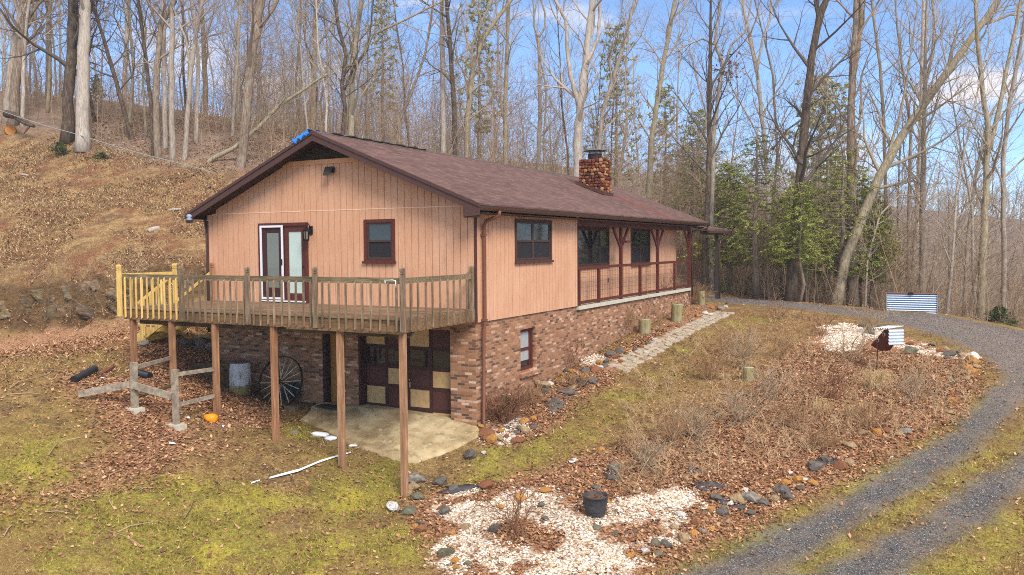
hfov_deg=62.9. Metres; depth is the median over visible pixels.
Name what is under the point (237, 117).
tree
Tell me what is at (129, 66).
tree
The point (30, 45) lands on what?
tree
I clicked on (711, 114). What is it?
tree
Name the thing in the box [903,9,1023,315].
tree
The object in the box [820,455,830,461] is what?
rock
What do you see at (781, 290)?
conifer
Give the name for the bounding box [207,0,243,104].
tree
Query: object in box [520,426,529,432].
rock
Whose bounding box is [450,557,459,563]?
rock
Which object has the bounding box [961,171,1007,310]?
tree
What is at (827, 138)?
tree
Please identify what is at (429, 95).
tree
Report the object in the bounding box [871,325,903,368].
birdhouse
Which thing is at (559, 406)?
rock
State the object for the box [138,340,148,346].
rock
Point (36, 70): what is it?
tree
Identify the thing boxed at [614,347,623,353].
rock
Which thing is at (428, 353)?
garage door
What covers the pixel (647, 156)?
tree
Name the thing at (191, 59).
tree
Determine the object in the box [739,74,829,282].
tree
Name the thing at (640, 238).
window
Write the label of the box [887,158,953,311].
tree
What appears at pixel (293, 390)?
dark tub
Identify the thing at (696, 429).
shrub
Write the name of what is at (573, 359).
shrub
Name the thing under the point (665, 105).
conifer
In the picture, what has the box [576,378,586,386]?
rock
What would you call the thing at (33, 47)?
tree
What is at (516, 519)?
shrub
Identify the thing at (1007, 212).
woods
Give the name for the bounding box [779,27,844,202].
tree
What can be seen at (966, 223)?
tree
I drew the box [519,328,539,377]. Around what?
window
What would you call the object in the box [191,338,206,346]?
rock
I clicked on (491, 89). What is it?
tree
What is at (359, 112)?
brushwood
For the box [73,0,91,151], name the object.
tree
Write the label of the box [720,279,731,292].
conifer
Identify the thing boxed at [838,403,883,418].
grass clump
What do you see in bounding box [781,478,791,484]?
rock
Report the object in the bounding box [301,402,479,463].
garage apron
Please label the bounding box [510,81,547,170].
tree
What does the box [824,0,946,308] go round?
tree
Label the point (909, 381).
shrub
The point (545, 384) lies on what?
rock
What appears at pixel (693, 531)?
rock
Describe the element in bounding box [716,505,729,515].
rock
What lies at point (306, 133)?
tarpaulin
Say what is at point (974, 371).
rock
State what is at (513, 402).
shrub
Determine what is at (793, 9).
sky
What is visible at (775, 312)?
shrub
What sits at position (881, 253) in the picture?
conifer
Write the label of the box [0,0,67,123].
tree
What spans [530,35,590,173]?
tree
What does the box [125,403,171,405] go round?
plank
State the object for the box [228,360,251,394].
barrel
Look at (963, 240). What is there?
tree
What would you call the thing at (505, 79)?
tree
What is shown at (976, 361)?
rock
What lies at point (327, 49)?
tree
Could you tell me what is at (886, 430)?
rock
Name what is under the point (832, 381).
shrub
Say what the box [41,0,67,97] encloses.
tree
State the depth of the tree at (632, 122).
79.14 m
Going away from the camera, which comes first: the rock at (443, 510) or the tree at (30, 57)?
the rock at (443, 510)
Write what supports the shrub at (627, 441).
on the ground at (102, 226)
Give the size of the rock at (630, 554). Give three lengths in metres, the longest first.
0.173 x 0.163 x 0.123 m
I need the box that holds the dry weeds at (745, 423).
[601,306,979,497]
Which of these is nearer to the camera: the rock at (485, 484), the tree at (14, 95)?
the rock at (485, 484)
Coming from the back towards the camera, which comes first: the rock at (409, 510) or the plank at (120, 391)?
the plank at (120, 391)
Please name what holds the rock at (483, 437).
on the ground at (102, 226)
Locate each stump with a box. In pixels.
[501,393,512,420]
[638,319,650,333]
[671,304,682,322]
[698,291,704,304]
[743,366,753,381]
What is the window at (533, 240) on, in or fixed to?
in the house
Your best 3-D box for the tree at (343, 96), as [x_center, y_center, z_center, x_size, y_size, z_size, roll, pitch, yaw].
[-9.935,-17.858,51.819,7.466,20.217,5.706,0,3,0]
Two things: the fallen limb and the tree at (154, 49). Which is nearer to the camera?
the fallen limb
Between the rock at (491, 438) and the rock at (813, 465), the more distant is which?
the rock at (491, 438)
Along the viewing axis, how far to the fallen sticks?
19.75 m
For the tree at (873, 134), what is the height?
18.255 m
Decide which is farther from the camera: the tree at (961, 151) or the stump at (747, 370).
the tree at (961, 151)
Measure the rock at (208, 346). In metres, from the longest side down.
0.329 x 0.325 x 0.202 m
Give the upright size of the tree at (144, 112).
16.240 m
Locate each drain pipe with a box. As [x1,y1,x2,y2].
[70,365,98,382]
[138,369,152,378]
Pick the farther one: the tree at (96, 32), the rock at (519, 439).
the tree at (96, 32)
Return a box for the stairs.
[137,272,208,341]
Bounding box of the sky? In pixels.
[0,0,1023,218]
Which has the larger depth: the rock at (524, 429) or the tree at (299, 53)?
the tree at (299, 53)
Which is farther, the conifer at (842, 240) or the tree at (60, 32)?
the tree at (60, 32)
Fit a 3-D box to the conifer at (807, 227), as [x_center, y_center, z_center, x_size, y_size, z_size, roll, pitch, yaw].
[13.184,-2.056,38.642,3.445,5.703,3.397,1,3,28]
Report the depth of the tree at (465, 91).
67.84 m
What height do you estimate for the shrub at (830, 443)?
1.033 m
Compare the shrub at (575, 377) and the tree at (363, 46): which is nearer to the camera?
the shrub at (575, 377)
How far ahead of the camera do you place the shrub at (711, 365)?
24.32 m
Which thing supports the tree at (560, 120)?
on the ground at (102, 226)
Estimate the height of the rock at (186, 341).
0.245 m
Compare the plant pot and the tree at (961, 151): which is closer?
the plant pot
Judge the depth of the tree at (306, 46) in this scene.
68.77 m
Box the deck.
[116,263,474,497]
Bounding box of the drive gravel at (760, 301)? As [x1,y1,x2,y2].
[671,296,1023,574]
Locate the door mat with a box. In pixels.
[315,403,336,408]
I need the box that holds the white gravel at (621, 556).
[423,311,978,574]
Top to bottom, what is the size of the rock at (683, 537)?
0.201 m
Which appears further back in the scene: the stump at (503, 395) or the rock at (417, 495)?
the stump at (503, 395)
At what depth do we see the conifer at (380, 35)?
77.01 m
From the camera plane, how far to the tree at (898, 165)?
66.04 m
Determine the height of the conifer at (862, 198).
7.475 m
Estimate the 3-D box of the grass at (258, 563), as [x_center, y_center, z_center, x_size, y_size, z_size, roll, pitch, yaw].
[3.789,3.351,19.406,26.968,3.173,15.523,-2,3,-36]
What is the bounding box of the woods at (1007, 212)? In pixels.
[622,155,1023,325]
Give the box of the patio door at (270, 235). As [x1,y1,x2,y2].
[258,222,308,302]
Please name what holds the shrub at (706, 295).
on the ground at (102, 226)
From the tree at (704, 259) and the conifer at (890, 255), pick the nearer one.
the tree at (704, 259)
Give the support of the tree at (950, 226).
on the ground at (102, 226)
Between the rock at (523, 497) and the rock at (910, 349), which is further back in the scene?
the rock at (910, 349)
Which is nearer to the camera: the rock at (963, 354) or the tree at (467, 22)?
the rock at (963, 354)
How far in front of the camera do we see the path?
28.50 m
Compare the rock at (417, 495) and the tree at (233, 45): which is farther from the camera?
the tree at (233, 45)
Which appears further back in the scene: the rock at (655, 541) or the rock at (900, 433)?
the rock at (900, 433)
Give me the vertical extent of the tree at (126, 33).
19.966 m
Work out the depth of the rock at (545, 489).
17.33 m
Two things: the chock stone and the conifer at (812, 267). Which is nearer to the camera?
the chock stone
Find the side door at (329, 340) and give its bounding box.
[322,334,345,403]
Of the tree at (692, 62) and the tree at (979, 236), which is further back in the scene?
the tree at (979, 236)
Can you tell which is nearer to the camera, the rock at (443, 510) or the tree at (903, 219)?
the rock at (443, 510)
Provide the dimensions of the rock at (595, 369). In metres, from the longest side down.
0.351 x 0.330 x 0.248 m
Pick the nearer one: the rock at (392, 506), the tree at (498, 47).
the rock at (392, 506)
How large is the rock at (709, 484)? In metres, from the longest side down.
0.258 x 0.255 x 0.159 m
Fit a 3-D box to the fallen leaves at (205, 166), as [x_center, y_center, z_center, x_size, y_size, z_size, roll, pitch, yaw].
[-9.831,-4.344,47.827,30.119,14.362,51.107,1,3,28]
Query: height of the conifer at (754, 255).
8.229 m
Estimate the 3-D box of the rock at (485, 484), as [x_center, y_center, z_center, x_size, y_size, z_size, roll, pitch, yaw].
[-0.579,4.200,17.780,0.290,0.244,0.324,-3,11,-42]
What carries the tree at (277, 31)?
on the ground at (102, 226)
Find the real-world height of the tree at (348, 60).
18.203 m
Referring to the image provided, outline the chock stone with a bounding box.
[284,405,299,411]
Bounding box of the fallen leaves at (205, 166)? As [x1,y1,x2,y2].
[0,112,295,378]
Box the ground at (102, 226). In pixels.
[0,92,1023,574]
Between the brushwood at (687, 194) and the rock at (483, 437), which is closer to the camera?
the rock at (483, 437)
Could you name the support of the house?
on the ground at (102, 226)
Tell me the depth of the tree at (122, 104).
46.91 m
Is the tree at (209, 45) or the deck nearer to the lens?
the deck
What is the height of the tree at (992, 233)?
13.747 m
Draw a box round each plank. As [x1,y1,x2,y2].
[98,365,115,375]
[113,390,158,396]
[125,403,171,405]
[139,384,170,395]
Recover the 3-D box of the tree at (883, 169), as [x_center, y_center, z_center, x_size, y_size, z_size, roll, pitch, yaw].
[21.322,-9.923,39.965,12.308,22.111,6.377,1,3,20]
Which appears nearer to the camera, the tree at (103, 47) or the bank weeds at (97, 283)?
the bank weeds at (97, 283)
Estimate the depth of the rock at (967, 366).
24.25 m
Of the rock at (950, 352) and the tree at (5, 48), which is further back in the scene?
the tree at (5, 48)
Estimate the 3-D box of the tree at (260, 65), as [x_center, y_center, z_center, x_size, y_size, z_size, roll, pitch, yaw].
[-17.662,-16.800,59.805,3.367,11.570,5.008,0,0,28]
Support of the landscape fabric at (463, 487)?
on the ground at (102, 226)
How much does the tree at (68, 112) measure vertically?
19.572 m
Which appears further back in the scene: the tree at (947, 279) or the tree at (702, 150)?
the tree at (947, 279)
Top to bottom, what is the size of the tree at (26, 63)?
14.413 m
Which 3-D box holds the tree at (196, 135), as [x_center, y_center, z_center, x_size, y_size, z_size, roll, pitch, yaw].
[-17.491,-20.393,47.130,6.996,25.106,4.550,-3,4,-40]
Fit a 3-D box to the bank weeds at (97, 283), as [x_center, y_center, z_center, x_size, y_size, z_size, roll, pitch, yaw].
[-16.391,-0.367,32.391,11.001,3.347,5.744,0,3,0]
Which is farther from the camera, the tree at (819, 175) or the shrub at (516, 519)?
the tree at (819, 175)
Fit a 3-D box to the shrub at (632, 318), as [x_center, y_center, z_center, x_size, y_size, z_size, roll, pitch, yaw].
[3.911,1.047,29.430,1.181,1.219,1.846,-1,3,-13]
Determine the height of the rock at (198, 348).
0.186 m
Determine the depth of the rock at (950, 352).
25.91 m
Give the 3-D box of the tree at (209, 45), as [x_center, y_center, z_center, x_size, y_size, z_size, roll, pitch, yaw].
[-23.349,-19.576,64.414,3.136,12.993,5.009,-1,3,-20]
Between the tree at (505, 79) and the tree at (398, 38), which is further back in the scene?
the tree at (398, 38)
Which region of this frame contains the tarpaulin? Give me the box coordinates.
[291,129,326,143]
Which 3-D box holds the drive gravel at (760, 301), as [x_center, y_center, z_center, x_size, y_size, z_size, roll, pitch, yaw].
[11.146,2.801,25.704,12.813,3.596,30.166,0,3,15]
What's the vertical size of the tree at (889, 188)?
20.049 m
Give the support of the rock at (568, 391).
on the ground at (102, 226)
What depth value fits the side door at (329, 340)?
22.50 m
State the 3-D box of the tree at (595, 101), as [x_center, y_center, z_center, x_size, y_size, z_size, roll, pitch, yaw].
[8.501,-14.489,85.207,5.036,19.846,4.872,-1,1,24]
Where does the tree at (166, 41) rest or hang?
on the ground at (102, 226)
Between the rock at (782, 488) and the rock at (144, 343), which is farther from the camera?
the rock at (144, 343)
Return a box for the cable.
[0,110,213,172]
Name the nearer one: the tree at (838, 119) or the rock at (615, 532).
the rock at (615, 532)
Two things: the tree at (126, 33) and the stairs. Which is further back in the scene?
the tree at (126, 33)
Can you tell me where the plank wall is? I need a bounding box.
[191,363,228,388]
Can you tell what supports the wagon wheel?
on the ground at (102, 226)
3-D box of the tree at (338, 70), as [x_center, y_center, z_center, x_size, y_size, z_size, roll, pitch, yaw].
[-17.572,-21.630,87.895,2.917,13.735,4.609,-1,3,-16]
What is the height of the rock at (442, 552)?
0.214 m
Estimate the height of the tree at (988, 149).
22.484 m
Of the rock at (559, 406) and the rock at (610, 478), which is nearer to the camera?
the rock at (610, 478)
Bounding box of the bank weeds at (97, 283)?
[0,237,206,320]
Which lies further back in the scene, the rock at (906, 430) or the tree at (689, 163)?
the tree at (689, 163)
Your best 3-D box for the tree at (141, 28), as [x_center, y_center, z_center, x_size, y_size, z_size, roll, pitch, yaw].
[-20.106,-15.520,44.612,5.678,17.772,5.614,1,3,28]
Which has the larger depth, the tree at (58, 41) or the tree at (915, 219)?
the tree at (58, 41)
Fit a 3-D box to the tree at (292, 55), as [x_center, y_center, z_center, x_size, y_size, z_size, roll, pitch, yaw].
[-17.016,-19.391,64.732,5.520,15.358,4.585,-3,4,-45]
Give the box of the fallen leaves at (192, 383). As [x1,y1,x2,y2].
[0,145,1023,574]
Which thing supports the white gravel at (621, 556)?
on the ground at (102, 226)
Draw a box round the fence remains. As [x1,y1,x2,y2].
[77,356,214,431]
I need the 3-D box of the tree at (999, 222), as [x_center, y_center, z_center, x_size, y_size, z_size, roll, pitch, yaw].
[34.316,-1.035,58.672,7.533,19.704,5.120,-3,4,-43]
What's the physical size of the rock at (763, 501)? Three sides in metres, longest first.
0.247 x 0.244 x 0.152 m
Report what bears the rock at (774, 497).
on the ground at (102, 226)
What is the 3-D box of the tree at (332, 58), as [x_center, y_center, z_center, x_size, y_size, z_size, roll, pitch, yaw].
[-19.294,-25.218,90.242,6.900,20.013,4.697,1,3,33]
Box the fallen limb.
[3,110,35,133]
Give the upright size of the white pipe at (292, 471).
0.106 m
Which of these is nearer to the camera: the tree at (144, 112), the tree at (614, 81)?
the tree at (144, 112)
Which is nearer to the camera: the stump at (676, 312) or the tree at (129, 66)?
the stump at (676, 312)
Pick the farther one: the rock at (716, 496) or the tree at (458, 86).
the tree at (458, 86)
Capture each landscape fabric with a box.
[436,484,478,492]
[602,470,618,476]
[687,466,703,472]
[690,481,727,491]
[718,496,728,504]
[729,504,746,508]
[815,458,841,465]
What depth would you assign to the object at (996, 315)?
35.89 m
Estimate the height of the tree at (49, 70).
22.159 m
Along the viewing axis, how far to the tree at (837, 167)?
54.65 m
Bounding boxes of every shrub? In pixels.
[471,476,540,541]
[481,375,546,423]
[513,379,550,405]
[558,337,588,368]
[559,368,592,388]
[612,424,651,453]
[623,304,641,330]
[623,435,667,475]
[637,284,657,317]
[652,410,687,444]
[657,399,738,444]
[660,269,684,297]
[680,280,707,303]
[686,344,733,380]
[693,280,718,299]
[703,327,766,357]
[712,374,784,423]
[715,321,771,369]
[746,366,801,399]
[762,321,807,359]
[766,295,792,318]
[766,389,831,429]
[794,405,852,450]
[797,358,854,400]
[798,305,836,335]
[829,329,869,359]
[845,388,906,429]
[849,298,898,333]
[891,364,940,400]
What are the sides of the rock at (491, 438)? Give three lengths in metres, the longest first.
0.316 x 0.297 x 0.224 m
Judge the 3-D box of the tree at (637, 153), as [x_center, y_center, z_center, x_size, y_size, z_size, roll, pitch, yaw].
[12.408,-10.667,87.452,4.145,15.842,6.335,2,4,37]
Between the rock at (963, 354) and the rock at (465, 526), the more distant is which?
the rock at (963, 354)
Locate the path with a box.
[608,311,734,372]
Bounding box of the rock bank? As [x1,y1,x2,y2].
[0,268,205,319]
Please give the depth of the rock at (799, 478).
17.54 m
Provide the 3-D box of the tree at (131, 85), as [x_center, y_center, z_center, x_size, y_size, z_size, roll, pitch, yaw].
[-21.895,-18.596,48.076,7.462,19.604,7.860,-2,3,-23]
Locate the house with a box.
[184,130,730,427]
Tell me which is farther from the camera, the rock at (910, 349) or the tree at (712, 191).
the tree at (712, 191)
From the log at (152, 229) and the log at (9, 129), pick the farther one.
the log at (9, 129)
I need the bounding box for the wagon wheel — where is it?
[258,356,302,406]
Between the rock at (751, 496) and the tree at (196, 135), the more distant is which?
the tree at (196, 135)
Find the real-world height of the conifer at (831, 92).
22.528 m
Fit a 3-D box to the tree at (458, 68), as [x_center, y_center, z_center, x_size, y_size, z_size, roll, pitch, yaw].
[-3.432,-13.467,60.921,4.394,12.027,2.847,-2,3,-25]
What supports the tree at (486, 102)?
on the ground at (102, 226)
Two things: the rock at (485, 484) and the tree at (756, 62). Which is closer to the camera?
the rock at (485, 484)
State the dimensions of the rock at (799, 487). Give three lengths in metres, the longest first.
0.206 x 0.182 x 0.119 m
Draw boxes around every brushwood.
[0,48,349,167]
[207,0,729,265]
[619,29,948,305]
[636,114,1023,328]
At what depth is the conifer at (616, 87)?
73.08 m
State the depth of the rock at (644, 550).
15.06 m
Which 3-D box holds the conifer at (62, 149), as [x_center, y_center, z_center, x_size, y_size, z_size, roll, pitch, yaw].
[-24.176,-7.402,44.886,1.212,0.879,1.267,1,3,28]
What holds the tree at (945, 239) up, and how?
on the ground at (102, 226)
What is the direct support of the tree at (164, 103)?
on the ground at (102, 226)
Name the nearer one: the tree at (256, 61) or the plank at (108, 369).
the plank at (108, 369)
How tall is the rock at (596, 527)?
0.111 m
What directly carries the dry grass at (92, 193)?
on the ground at (102, 226)
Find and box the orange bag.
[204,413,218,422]
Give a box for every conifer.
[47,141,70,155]
[90,74,108,101]
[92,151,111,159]
[362,0,407,139]
[446,0,509,158]
[583,23,652,186]
[637,84,687,206]
[665,153,705,274]
[669,108,726,198]
[676,162,774,291]
[713,134,801,298]
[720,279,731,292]
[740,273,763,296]
[759,177,855,302]
[759,181,838,301]
[760,196,803,299]
[764,73,871,295]
[797,149,901,305]
[821,176,902,306]
[824,168,862,290]
[853,182,905,307]
[862,207,906,307]
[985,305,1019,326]
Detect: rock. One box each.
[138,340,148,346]
[179,338,193,345]
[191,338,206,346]
[192,345,203,350]
[199,334,209,340]
[204,343,211,349]
[386,501,399,511]
[401,505,416,514]
[406,489,412,497]
[408,472,426,483]
[409,481,420,490]
[412,492,423,499]
[414,524,427,532]
[433,476,446,486]
[437,547,454,556]
[438,506,450,514]
[448,484,457,489]
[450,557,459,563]
[459,523,470,529]
[463,560,472,565]
[464,449,477,458]
[478,427,494,435]
[478,479,493,489]
[480,435,486,439]
[486,434,496,443]
[488,523,500,533]
[496,435,503,440]
[513,492,525,501]
[515,436,524,442]
[519,417,528,423]
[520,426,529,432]
[535,380,550,388]
[540,487,551,492]
[549,397,559,404]
[549,406,557,411]
[554,404,563,408]
[560,388,573,394]
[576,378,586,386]
[580,367,590,372]
[587,376,597,383]
[590,365,602,372]
[591,485,600,489]
[593,524,601,529]
[604,350,615,356]
[606,474,617,480]
[607,462,620,470]
[611,530,618,536]
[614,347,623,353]
[626,552,634,557]
[640,547,649,552]
[651,538,659,546]
[653,550,662,556]
[660,538,671,547]
[669,524,678,529]
[675,511,685,517]
[678,531,689,542]
[688,529,697,535]
[690,519,701,524]
[704,481,714,487]
[709,493,721,500]
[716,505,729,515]
[729,492,744,503]
[742,491,759,502]
[745,509,755,514]
[756,498,768,504]
[768,494,779,501]
[773,484,789,493]
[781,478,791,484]
[782,492,794,499]
[790,475,803,481]
[796,485,804,489]
[807,460,822,471]
[807,479,819,485]
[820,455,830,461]
[833,461,848,469]
[843,442,857,448]
[844,458,854,465]
[858,429,867,435]
[870,428,882,434]
[882,428,891,433]
[893,430,902,435]
[899,428,911,433]
[903,346,918,353]
[942,350,956,355]
[948,397,956,402]
[957,352,965,357]
[964,364,973,370]
[965,351,979,358]
[965,355,980,363]
[967,369,981,375]
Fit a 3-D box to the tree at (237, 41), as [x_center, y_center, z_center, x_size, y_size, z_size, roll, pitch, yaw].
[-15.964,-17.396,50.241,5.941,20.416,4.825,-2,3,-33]
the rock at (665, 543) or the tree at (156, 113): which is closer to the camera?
the rock at (665, 543)
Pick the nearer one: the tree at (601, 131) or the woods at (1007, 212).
the tree at (601, 131)
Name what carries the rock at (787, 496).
on the ground at (102, 226)
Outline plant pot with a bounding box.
[582,491,608,517]
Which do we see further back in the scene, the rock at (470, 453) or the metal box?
the metal box
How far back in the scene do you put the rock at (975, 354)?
25.49 m
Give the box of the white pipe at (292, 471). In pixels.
[251,451,350,482]
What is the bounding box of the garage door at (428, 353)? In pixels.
[358,329,450,415]
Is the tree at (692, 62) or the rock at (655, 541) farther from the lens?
the tree at (692, 62)
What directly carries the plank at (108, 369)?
on the ground at (102, 226)
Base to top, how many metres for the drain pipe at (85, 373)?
0.344 m
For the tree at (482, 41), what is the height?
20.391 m
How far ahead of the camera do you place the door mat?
21.85 m
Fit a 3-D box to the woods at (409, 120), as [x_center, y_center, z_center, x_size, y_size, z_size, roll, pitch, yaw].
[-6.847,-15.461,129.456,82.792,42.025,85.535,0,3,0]
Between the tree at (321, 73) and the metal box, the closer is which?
the metal box
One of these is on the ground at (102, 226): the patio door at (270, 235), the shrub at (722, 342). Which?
the shrub at (722, 342)
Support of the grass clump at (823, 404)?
on the ground at (102, 226)
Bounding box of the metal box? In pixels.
[885,292,938,313]
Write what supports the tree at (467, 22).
on the ground at (102, 226)
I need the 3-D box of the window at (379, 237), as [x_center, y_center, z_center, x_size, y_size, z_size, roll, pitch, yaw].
[-3.372,-1.170,21.275,1.050,1.125,0.090,1,3,28]
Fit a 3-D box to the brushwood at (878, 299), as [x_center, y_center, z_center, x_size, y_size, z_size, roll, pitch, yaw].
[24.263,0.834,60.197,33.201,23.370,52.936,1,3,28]
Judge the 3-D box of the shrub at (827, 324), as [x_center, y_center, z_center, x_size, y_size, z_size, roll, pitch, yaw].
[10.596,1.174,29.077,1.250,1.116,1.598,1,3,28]
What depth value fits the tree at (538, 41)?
57.92 m
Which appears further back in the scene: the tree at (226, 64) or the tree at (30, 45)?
the tree at (30, 45)
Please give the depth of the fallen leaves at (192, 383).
19.01 m
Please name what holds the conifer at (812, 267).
on the ground at (102, 226)
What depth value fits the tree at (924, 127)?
40.90 m
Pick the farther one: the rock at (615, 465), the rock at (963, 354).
the rock at (963, 354)
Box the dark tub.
[279,381,300,398]
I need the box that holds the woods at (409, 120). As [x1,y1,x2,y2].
[263,52,651,199]
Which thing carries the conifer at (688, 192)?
on the ground at (102, 226)
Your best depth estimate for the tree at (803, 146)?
39.24 m
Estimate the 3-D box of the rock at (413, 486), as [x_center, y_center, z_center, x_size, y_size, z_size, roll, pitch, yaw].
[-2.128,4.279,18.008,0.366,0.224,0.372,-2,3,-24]
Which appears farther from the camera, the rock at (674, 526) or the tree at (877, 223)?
the tree at (877, 223)
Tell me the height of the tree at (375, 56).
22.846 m
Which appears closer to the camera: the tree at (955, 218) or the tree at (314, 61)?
the tree at (955, 218)
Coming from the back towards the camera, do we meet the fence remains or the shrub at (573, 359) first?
the shrub at (573, 359)
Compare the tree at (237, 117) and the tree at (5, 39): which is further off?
the tree at (5, 39)
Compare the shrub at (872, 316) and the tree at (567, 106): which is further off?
the tree at (567, 106)
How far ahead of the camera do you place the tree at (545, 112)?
65.36 m
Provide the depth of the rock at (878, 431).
19.84 m
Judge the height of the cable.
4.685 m
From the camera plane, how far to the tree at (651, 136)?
55.88 m
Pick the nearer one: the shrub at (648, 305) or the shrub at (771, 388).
the shrub at (771, 388)
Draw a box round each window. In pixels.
[362,219,395,263]
[515,218,553,263]
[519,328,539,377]
[578,226,609,266]
[631,229,649,265]
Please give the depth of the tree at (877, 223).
39.96 m
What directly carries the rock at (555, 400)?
on the ground at (102, 226)
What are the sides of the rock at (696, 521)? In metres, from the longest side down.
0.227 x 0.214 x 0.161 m
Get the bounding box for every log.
[3,125,16,134]
[147,226,159,232]
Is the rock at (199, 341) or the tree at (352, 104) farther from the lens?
the tree at (352, 104)
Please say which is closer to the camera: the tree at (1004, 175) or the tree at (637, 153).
the tree at (1004, 175)
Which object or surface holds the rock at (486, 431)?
on the ground at (102, 226)
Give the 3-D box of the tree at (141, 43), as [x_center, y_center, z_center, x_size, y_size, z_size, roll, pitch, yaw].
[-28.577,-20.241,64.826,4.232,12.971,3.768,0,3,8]
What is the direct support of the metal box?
on the ground at (102, 226)
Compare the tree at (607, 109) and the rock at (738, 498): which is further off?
the tree at (607, 109)
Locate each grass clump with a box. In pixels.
[805,397,837,414]
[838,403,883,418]
[847,369,900,388]
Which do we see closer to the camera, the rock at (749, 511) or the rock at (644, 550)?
the rock at (644, 550)
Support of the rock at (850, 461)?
on the ground at (102, 226)
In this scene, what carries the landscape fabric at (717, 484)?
on the ground at (102, 226)
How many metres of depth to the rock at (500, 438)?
19.60 m
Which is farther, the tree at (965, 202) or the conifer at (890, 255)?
the conifer at (890, 255)
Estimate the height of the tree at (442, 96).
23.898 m
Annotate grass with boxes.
[0,130,257,387]
[0,315,1023,574]
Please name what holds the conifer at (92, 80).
on the ground at (102, 226)
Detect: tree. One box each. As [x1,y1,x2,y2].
[0,0,18,92]
[0,0,57,125]
[0,0,66,127]
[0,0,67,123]
[0,0,120,143]
[0,2,64,94]
[0,6,11,68]
[1,2,37,93]
[1,2,63,99]
[2,0,67,99]
[4,0,55,104]
[7,0,117,112]
[13,0,44,81]
[13,3,38,95]
[24,0,153,139]
[26,7,75,93]
[31,1,78,97]
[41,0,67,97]
[51,0,67,75]
[54,5,114,99]
[57,1,115,71]
[64,0,135,110]
[67,0,114,121]
[67,0,189,124]
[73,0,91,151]
[97,0,148,102]
[98,0,154,120]
[101,0,182,155]
[102,0,189,136]
[115,0,176,101]
[115,0,215,158]
[118,0,182,114]
[119,0,159,104]
[124,0,211,115]
[131,0,196,147]
[145,0,205,110]
[146,1,189,76]
[151,0,228,159]
[154,0,233,116]
[167,0,237,159]
[175,3,218,80]
[189,0,229,114]
[189,0,293,135]
[189,1,223,110]
[190,0,199,142]
[198,0,274,124]
[201,0,256,120]
[201,0,269,103]
[206,43,340,162]
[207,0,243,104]
[215,0,246,115]
[226,0,279,168]
[240,0,298,116]
[241,2,294,109]
[244,0,282,132]
[254,0,302,132]
[263,0,321,134]
[263,0,325,127]
[265,0,338,128]
[278,3,312,130]
[279,0,502,135]
[281,0,335,123]
[284,0,355,131]
[290,0,348,132]
[292,0,347,130]
[295,0,409,134]
[303,0,347,130]
[310,0,401,136]
[312,0,351,130]
[320,0,384,133]
[334,14,351,130]
[342,0,392,133]
[353,2,389,133]
[356,0,426,141]
[370,0,424,146]
[370,0,486,143]
[410,0,471,155]
[416,16,472,152]
[421,41,448,146]
[424,0,468,152]
[424,0,532,157]
[436,39,470,149]
[438,20,489,157]
[446,0,515,143]
[458,17,508,151]
[468,38,501,155]
[471,0,530,118]
[476,0,531,163]
[480,3,526,159]
[504,0,580,170]
[509,64,545,167]
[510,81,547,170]
[520,54,569,167]
[521,0,554,169]
[521,0,604,174]
[524,0,620,176]
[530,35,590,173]
[542,62,573,171]
[565,0,662,152]
[581,3,620,147]
[584,0,641,180]
[586,56,608,154]
[591,0,656,186]
[594,1,659,193]
[597,48,623,161]
[606,74,649,186]
[619,0,702,199]
[620,113,644,190]
[630,0,791,290]
[632,119,668,200]
[635,1,708,207]
[650,0,772,290]
[655,45,720,233]
[657,0,750,282]
[676,88,726,252]
[676,138,714,220]
[687,80,732,170]
[696,0,825,299]
[713,35,771,244]
[716,0,882,301]
[718,0,846,299]
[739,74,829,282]
[757,24,858,302]
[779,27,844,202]
[784,0,897,306]
[785,70,908,276]
[786,51,846,303]
[795,45,902,302]
[818,110,873,286]
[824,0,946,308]
[826,0,1023,304]
[849,179,935,306]
[856,0,949,291]
[860,167,940,292]
[863,0,964,292]
[870,64,934,277]
[872,148,913,283]
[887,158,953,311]
[891,0,951,289]
[892,0,1021,313]
[894,186,931,292]
[897,96,1014,312]
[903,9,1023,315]
[911,0,1023,314]
[918,194,959,303]
[919,0,1023,320]
[925,157,974,308]
[926,160,977,314]
[926,234,975,311]
[936,155,992,313]
[937,255,967,307]
[943,152,1018,319]
[945,0,1023,316]
[959,131,1023,325]
[959,169,1020,315]
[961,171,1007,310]
[970,201,1017,312]
[997,170,1023,306]
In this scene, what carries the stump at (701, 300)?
on the ground at (102, 226)
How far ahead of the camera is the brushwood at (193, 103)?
52.66 m
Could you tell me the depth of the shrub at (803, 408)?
20.36 m
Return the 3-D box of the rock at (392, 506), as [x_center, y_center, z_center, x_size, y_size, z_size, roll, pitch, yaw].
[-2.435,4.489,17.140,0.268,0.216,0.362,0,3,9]
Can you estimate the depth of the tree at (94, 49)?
66.47 m
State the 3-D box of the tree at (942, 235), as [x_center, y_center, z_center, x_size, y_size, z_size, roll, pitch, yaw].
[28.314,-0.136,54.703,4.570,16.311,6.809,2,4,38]
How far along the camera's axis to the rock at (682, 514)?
16.30 m
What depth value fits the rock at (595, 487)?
17.38 m
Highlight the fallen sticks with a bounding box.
[0,149,217,544]
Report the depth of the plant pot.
16.19 m
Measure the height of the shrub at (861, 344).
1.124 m

